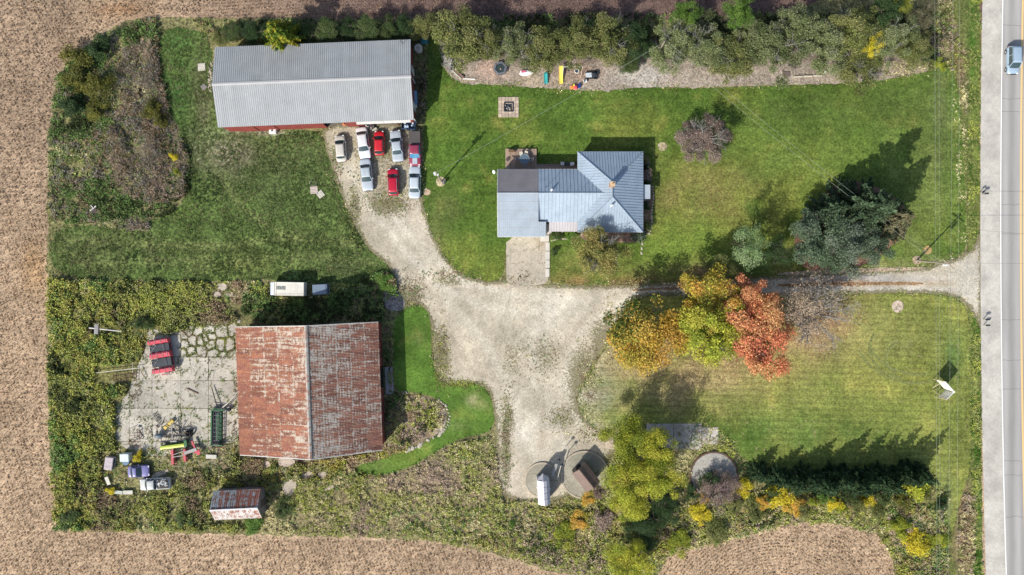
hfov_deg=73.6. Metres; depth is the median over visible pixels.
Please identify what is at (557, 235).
shrub
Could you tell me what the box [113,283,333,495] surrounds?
concrete yard
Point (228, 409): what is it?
bent auger
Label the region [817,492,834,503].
shrub
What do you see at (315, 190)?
pallet
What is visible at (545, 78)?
slide
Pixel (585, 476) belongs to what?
garden shed
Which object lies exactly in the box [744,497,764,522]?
shrub
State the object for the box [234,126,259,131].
sliding door
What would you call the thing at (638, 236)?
spruce tree
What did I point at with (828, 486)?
cedar tree
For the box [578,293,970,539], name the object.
lawn
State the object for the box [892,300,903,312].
bare patch
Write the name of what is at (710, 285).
deciduous tree
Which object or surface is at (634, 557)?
deciduous tree
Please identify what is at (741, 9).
deciduous tree
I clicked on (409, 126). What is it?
trailer
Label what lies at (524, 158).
patio table
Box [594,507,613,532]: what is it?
shrub
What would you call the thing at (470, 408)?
lawn
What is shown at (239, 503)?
tool shed
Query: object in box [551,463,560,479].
grey chute
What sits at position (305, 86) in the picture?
pole shed
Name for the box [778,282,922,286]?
grass strip
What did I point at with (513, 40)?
deciduous tree
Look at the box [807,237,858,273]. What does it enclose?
pine tree
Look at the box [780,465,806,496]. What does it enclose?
cedar tree
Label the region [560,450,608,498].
silo floor
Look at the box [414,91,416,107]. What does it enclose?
boat cover
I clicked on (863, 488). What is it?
cedar tree
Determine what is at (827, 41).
deciduous tree
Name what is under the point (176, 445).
mower deck
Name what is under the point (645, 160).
shrub
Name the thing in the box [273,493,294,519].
shrub
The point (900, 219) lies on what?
spruce tree
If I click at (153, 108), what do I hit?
shrub
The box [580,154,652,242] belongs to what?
garden bed
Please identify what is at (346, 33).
bush
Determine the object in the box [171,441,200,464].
disc harrow
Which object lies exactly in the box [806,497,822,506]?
shrub
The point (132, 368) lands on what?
field harrow
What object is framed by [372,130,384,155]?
parked car
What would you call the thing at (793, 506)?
shrub
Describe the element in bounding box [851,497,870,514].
shrub
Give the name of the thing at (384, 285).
shrub
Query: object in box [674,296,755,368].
deciduous tree
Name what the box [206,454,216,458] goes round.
door panel
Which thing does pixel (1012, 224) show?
road
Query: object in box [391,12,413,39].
bush
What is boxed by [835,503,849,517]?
shrub
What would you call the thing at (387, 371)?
door slab
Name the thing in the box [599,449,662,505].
deciduous tree
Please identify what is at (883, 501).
shrub
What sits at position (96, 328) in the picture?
grain auger
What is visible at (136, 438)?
wheel rake
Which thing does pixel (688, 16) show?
deciduous tree
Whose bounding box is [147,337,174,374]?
seed drill
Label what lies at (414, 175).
parked car
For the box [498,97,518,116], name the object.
fire pit
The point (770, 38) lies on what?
deciduous tree
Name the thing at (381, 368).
door
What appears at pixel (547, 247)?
walkway
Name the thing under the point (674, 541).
shrub
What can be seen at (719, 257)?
deciduous tree
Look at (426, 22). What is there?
deciduous tree
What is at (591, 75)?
lawn tractor
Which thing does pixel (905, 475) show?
cedar tree
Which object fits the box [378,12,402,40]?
bush
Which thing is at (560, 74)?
slide
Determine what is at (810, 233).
pine tree
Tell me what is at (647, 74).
garden bed
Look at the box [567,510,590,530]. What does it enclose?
shrub
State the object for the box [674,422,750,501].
weeds
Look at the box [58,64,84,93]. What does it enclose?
shrub
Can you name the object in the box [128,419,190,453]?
scrap heap
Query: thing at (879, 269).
grass strip
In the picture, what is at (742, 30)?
deciduous tree
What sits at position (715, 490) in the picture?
bush
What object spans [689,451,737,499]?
silo floor
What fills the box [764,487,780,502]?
shrub
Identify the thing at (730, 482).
bush
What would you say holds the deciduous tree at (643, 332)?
on the lawn at (861, 414)
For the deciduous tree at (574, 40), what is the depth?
101.95 m
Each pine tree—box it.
[788,206,851,269]
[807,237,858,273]
[825,215,881,279]
[854,220,896,261]
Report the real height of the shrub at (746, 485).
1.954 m
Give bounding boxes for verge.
[950,0,981,251]
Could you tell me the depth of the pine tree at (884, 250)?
100.18 m
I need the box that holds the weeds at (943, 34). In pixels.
[191,0,962,121]
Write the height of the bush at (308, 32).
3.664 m
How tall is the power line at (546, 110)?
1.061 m
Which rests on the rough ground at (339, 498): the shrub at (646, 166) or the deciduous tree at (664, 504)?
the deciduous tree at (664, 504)
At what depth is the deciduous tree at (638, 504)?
100.83 m
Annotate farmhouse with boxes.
[497,151,649,236]
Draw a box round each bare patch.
[423,188,430,194]
[436,177,445,185]
[658,142,666,150]
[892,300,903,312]
[912,256,920,264]
[924,246,931,253]
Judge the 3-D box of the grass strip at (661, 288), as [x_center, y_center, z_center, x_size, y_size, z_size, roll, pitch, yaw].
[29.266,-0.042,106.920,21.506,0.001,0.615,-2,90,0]
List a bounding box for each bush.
[210,27,227,46]
[219,21,242,42]
[239,20,265,45]
[295,20,321,42]
[314,16,338,42]
[335,15,359,41]
[351,12,379,41]
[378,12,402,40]
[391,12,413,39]
[405,18,428,40]
[698,469,733,517]
[716,472,743,502]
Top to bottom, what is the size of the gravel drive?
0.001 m
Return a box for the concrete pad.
[646,423,717,448]
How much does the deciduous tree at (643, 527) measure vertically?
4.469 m
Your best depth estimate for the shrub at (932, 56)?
105.28 m
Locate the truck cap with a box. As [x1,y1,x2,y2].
[104,456,115,469]
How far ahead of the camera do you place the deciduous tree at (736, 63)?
102.43 m
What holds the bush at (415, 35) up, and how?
on the field
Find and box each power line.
[438,44,660,171]
[665,46,938,263]
[668,42,942,262]
[935,159,936,466]
[939,298,939,453]
[948,41,952,574]
[957,8,959,504]
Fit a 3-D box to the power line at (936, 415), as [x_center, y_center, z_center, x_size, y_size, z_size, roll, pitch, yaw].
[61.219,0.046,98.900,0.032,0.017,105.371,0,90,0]
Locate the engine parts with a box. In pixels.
[365,124,376,130]
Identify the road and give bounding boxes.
[1000,0,1023,574]
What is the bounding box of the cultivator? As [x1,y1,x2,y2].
[154,423,192,441]
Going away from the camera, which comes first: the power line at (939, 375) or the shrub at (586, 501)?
the power line at (939, 375)
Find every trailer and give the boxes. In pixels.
[269,282,306,295]
[401,121,415,130]
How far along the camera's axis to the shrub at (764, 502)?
105.89 m
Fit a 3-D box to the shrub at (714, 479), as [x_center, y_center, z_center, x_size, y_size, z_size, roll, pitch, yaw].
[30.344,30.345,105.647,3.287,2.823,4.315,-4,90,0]
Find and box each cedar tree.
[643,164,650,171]
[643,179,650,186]
[744,460,769,484]
[764,462,791,490]
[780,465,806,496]
[793,459,821,493]
[807,468,839,497]
[820,460,856,491]
[839,463,873,498]
[853,463,889,491]
[865,460,908,496]
[888,459,923,487]
[902,458,940,486]
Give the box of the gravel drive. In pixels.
[323,124,980,501]
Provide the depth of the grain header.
106.43 m
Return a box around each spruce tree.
[629,227,647,244]
[800,192,848,232]
[822,176,900,233]
[860,191,915,256]
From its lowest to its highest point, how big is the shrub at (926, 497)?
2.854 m
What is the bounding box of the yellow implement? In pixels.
[163,419,174,429]
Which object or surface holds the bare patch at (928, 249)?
on the lawn at (895, 138)
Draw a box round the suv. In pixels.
[1004,46,1022,74]
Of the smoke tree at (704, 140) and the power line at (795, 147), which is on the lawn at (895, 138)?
the smoke tree at (704, 140)
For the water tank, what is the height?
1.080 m
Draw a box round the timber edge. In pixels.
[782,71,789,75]
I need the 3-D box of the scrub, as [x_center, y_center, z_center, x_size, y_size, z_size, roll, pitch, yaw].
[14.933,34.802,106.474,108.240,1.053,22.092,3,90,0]
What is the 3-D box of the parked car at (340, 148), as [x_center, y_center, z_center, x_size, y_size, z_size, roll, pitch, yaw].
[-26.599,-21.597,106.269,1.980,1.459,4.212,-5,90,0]
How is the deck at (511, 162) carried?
on the lawn at (895, 138)
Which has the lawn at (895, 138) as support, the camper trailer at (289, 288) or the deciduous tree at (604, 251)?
the deciduous tree at (604, 251)
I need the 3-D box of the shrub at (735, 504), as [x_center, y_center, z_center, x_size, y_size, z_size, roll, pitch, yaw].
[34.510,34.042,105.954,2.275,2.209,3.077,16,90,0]
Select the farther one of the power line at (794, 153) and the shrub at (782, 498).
the shrub at (782, 498)
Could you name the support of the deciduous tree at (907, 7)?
on the rough ground at (339, 498)
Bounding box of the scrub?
[261,436,950,574]
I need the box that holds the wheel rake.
[130,432,139,444]
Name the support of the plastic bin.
on the meadow
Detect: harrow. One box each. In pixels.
[96,363,144,382]
[153,412,163,425]
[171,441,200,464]
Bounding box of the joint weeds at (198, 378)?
[113,319,238,455]
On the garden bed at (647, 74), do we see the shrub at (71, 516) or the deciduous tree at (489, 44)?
the deciduous tree at (489, 44)
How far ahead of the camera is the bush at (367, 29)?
103.70 m
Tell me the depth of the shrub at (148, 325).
105.85 m
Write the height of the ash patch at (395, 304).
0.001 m
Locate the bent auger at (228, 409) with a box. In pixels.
[211,387,235,413]
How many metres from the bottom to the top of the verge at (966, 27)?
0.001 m
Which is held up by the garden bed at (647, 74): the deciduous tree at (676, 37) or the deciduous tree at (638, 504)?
the deciduous tree at (676, 37)
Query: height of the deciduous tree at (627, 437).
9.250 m
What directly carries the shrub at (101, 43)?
on the rough ground at (339, 498)
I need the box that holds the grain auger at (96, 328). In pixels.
[89,324,120,333]
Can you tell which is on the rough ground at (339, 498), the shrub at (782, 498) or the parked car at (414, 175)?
the shrub at (782, 498)
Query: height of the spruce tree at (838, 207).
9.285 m
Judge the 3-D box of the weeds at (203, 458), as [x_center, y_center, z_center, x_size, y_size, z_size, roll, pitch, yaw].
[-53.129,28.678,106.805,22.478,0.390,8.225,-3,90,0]
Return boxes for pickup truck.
[408,131,421,165]
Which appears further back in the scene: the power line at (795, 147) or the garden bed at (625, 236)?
the garden bed at (625, 236)
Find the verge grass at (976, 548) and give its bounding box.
[952,0,984,574]
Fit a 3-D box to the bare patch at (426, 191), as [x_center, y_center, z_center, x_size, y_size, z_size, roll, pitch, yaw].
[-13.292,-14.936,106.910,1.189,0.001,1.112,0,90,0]
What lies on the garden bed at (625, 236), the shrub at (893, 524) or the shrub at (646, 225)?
the shrub at (646, 225)
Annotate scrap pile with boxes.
[90,205,96,215]
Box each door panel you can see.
[105,477,110,484]
[123,490,132,493]
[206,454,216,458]
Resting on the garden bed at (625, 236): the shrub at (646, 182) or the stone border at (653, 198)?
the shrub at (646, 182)
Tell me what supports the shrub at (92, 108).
on the rough ground at (339, 498)
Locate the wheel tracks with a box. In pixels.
[859,333,932,384]
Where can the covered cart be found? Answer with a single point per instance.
(320, 289)
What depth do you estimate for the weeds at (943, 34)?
106.64 m
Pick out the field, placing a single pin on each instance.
(28, 346)
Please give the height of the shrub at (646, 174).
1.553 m
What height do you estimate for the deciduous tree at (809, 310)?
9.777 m
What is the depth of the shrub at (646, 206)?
106.20 m
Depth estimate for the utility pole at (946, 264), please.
100.74 m
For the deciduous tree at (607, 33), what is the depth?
102.16 m
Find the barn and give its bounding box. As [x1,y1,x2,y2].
[235,322,393,459]
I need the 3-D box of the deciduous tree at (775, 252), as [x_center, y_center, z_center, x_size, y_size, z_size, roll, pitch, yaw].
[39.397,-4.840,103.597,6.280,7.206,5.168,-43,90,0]
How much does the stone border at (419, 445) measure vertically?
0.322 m
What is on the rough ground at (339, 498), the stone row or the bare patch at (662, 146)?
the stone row
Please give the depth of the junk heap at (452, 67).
106.40 m
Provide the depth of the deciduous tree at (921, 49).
103.28 m
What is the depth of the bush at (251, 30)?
104.74 m
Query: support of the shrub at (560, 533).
on the rough ground at (339, 498)
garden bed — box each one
[386,395,446,452]
[441,38,942,91]
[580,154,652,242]
[795,181,904,270]
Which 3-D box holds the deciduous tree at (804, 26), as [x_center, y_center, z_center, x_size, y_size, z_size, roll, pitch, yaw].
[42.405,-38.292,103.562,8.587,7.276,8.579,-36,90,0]
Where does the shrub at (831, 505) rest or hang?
on the rough ground at (339, 498)
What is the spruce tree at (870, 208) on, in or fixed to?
on the garden bed at (875, 190)
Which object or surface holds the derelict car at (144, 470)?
on the rough ground at (339, 498)
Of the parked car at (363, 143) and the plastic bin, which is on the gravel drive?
the parked car at (363, 143)
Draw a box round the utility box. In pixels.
[120,452,132,464]
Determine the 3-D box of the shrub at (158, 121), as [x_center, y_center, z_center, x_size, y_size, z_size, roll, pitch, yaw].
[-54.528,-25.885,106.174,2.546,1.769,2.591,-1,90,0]
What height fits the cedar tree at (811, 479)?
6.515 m
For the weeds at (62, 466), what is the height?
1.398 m
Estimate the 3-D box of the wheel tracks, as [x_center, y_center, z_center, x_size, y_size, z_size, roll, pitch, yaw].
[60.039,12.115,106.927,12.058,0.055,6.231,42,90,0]
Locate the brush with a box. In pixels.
[45,13,191,231]
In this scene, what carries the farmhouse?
on the lawn at (895, 138)
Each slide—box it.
[544,72,547,83]
[559,66,562,83]
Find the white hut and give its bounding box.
[536,473,550,505]
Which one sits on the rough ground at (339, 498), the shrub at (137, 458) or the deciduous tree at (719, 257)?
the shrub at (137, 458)
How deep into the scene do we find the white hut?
103.54 m
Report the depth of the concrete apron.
106.92 m
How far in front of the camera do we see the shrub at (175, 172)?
106.12 m
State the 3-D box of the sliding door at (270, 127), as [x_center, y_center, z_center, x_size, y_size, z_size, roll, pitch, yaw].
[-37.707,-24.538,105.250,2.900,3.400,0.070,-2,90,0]
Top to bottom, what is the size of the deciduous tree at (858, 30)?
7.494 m
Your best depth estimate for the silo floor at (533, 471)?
106.78 m
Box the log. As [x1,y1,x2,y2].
[794,71,825,77]
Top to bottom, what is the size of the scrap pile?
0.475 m
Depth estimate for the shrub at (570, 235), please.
106.36 m
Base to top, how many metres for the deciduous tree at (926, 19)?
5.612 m
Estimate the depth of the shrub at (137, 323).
105.54 m
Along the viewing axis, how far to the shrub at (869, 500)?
105.42 m
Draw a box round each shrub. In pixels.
[56,85,87,116]
[57,43,93,80]
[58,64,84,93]
[59,509,79,532]
[80,70,115,97]
[83,32,109,61]
[86,97,110,121]
[104,487,114,494]
[129,318,142,327]
[132,316,154,329]
[132,449,142,461]
[139,96,161,118]
[152,113,167,127]
[169,153,178,160]
[173,168,182,176]
[175,510,192,527]
[243,518,263,537]
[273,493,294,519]
[377,274,392,290]
[509,518,519,530]
[550,232,561,240]
[550,247,558,256]
[550,520,576,550]
[565,232,577,241]
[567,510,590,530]
[581,491,596,507]
[593,485,605,498]
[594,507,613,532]
[634,536,654,555]
[643,155,649,163]
[643,168,651,181]
[643,201,649,209]
[643,221,651,231]
[664,527,692,559]
[685,483,700,499]
[688,503,712,526]
[698,469,720,497]
[698,493,710,504]
[704,518,728,547]
[728,498,742,515]
[736,477,754,498]
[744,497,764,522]
[756,494,769,510]
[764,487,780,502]
[766,484,795,508]
[781,498,805,517]
[795,501,810,519]
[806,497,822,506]
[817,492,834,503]
[827,497,844,512]
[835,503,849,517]
[838,490,858,505]
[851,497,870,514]
[860,495,876,507]
[869,503,885,521]
[875,491,893,506]
[888,516,908,531]
[892,493,913,511]
[894,521,913,541]
[900,527,931,557]
[902,476,931,502]
[921,45,937,60]
[922,488,932,501]
[924,533,950,548]
[930,56,946,71]
[933,496,948,511]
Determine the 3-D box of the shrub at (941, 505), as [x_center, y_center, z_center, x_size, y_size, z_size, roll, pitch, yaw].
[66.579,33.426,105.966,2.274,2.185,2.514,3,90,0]
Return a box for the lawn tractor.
[586,71,596,79]
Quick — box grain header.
[210,408,225,448]
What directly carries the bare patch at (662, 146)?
on the lawn at (895, 138)
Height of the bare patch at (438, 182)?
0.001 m
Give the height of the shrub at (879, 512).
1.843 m
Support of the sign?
on the lawn at (861, 414)
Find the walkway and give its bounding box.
[540,224,551,276]
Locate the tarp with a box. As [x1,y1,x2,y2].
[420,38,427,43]
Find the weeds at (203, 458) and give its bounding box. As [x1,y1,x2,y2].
[101,442,240,498]
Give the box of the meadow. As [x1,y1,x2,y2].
[49,27,388,285]
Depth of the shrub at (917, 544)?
105.80 m
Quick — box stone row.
[208,61,213,91]
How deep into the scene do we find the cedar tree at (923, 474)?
103.93 m
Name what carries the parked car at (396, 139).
on the gravel drive
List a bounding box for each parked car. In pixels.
[333,135,347,162]
[356,126,371,158]
[360,158,373,191]
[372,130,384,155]
[386,168,399,195]
[389,130,403,161]
[408,166,420,198]
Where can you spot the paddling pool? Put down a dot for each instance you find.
(524, 73)
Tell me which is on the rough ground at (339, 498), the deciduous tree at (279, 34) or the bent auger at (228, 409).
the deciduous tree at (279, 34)
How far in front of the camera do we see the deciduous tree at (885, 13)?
102.11 m
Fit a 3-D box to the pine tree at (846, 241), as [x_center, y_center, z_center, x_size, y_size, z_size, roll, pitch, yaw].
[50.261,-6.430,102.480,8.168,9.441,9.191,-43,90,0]
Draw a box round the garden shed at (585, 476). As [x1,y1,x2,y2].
[572,461,598,491]
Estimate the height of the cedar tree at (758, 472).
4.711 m
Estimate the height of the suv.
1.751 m
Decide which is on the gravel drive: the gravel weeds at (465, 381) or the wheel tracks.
the gravel weeds at (465, 381)
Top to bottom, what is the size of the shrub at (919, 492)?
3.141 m
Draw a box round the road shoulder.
[980,0,1005,574]
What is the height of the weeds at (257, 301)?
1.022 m
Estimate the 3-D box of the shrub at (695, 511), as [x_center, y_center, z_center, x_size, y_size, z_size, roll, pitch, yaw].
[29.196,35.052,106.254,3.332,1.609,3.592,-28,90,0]
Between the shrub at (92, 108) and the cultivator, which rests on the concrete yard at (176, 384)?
the cultivator
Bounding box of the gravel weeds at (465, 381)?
[322,106,734,543]
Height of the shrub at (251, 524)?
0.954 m
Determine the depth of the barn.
100.93 m
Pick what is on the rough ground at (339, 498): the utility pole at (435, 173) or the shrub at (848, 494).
the shrub at (848, 494)
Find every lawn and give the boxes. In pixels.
[356,306,493,474]
[421,31,966,284]
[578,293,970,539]
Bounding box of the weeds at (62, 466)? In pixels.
[43,277,380,533]
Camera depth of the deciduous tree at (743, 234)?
99.87 m
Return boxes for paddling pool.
[520,70,532,75]
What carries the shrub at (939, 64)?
on the garden bed at (647, 74)
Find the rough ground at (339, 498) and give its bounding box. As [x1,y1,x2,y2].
[45,0,981,574]
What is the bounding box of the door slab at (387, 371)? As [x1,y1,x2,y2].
[385,367,393,393]
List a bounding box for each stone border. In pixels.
[402,391,450,452]
[648,186,654,234]
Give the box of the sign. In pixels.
[933,379,954,399]
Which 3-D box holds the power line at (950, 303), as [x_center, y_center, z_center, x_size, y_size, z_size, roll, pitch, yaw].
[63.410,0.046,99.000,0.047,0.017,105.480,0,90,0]
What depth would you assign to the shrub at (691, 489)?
105.50 m
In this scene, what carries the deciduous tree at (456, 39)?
on the garden bed at (647, 74)
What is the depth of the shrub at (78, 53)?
104.94 m
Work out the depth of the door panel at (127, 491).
106.57 m
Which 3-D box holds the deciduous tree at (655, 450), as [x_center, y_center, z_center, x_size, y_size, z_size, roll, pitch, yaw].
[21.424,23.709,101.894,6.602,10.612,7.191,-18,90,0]
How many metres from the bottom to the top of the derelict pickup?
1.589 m
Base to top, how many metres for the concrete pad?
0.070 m
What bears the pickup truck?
on the gravel drive
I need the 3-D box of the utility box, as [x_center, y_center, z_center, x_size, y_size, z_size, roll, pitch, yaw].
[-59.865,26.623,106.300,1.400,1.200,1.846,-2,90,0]
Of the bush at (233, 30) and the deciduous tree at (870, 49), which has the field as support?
the bush at (233, 30)
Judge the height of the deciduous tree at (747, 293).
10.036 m
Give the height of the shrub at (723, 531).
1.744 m
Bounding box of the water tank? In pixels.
[414,44,422,53]
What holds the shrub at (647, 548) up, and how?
on the rough ground at (339, 498)
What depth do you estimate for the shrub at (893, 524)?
105.65 m
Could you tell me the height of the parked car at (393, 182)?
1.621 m
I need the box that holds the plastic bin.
[269,129,276,133]
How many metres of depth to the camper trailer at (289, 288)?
105.00 m
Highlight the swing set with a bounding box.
[563,64,582,74]
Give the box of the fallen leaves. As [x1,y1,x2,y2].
[525,158,899,402]
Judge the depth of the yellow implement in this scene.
106.45 m
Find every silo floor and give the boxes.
[524,462,559,497]
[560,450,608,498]
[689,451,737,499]
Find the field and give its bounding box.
[0,0,985,574]
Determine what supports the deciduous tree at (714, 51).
on the garden bed at (647, 74)
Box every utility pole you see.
[433,172,444,183]
[916,258,954,269]
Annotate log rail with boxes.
[452,68,463,78]
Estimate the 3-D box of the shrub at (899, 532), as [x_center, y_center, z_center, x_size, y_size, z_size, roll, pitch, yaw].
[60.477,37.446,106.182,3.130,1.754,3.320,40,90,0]
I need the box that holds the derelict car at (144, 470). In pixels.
[128,464,150,478]
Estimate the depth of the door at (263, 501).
105.85 m
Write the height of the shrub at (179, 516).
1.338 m
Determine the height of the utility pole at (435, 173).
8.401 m
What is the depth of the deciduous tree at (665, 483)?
99.60 m
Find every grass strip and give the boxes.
[632,284,766,290]
[778,267,920,274]
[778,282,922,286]
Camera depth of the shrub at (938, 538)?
106.24 m
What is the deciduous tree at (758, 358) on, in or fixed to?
on the lawn at (861, 414)
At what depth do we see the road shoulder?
106.90 m
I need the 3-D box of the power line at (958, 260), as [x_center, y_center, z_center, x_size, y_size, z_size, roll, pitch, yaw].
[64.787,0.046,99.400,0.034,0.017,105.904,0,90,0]
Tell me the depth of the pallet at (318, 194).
106.84 m
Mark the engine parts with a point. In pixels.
(370, 128)
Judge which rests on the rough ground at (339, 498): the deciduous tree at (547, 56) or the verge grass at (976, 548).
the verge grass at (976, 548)
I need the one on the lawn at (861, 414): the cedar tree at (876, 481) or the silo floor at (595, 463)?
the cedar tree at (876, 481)
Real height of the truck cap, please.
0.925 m
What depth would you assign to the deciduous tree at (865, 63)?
103.75 m
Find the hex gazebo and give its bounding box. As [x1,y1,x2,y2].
[493,61,506,75]
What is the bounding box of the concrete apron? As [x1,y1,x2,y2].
[506,237,548,285]
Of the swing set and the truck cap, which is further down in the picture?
the truck cap
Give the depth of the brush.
106.56 m
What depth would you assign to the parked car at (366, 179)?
106.06 m
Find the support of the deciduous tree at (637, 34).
on the garden bed at (647, 74)
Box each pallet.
[198,63,204,70]
[310,186,317,193]
[316,190,324,197]
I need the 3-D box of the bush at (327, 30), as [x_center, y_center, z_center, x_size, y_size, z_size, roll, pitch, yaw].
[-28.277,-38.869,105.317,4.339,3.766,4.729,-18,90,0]
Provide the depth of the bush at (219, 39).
105.45 m
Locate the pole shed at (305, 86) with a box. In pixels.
[212,39,416,131]
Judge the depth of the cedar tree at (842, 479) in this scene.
103.75 m
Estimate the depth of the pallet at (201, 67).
106.84 m
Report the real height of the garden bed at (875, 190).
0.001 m
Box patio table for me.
[519,154,529,163]
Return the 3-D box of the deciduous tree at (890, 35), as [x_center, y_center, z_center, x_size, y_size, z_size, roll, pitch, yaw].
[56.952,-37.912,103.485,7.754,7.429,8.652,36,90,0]
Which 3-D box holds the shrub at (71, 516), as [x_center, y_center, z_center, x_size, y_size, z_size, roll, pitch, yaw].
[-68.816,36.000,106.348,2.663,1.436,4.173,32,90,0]
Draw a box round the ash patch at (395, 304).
[383,288,404,310]
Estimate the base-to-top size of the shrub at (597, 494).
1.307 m
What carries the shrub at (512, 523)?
on the rough ground at (339, 498)
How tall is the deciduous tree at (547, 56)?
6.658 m
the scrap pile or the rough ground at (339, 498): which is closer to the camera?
the scrap pile
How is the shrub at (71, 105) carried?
on the rough ground at (339, 498)
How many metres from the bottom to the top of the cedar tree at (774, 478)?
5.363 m
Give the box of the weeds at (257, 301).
[214,271,444,474]
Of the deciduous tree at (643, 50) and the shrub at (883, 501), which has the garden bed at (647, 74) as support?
the deciduous tree at (643, 50)
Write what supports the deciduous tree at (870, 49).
on the garden bed at (647, 74)
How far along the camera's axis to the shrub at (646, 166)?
105.88 m
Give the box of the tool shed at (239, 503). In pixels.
[209,486,265,519]
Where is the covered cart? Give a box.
[312,283,329,294]
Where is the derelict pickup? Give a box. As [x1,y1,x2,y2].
[140,476,171,491]
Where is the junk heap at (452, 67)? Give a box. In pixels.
[448,58,455,70]
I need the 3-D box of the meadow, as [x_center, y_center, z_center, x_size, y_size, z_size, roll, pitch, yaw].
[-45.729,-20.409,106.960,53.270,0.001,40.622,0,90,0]
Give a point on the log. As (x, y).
(813, 75)
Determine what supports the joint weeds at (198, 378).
on the concrete yard at (176, 384)
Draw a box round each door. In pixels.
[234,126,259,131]
[254,125,278,130]
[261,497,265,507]
[380,366,383,387]
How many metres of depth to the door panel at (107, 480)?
106.56 m
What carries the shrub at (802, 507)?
on the rough ground at (339, 498)
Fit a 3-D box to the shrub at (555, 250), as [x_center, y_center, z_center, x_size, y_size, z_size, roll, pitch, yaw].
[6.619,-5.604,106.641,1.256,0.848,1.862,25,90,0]
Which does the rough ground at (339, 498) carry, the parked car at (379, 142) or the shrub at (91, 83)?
the shrub at (91, 83)
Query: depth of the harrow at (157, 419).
106.75 m
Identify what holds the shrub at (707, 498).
on the rough ground at (339, 498)
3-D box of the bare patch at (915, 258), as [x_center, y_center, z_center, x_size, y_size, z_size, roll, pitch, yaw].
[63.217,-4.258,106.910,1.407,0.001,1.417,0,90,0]
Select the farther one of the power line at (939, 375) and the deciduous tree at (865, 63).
the deciduous tree at (865, 63)
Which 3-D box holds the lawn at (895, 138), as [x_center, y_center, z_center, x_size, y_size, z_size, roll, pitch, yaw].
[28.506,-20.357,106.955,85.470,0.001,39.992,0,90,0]
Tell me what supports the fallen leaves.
on the gravel drive
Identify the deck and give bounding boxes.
[160,440,187,449]
[505,149,576,168]
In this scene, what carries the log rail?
on the garden bed at (647, 74)
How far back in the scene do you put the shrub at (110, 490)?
106.33 m
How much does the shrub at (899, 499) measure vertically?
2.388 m
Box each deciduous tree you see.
[259,19,315,51]
[413,11,438,33]
[428,2,490,73]
[471,23,505,60]
[492,21,539,69]
[520,25,563,74]
[556,15,600,69]
[569,225,633,279]
[585,10,638,67]
[598,412,649,470]
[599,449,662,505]
[602,538,656,574]
[603,292,690,377]
[606,486,650,522]
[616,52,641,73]
[618,21,648,57]
[624,510,662,548]
[635,39,655,58]
[636,427,678,468]
[639,458,688,500]
[644,495,681,526]
[649,14,698,76]
[668,0,704,27]
[672,8,737,68]
[674,261,742,334]
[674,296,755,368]
[699,31,760,84]
[709,254,737,285]
[720,272,782,332]
[721,0,754,29]
[724,5,762,49]
[725,295,796,380]
[730,222,771,271]
[739,15,806,89]
[758,234,795,269]
[774,1,825,57]
[778,272,861,353]
[803,14,848,76]
[824,5,878,59]
[830,43,889,97]
[858,31,885,56]
[865,13,920,67]
[870,0,905,25]
[891,0,912,12]
[893,28,934,71]
[904,0,941,33]
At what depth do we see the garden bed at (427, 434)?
106.94 m
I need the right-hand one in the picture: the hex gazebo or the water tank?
the hex gazebo
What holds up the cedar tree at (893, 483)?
on the lawn at (861, 414)
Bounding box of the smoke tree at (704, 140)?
[674,112,733,164]

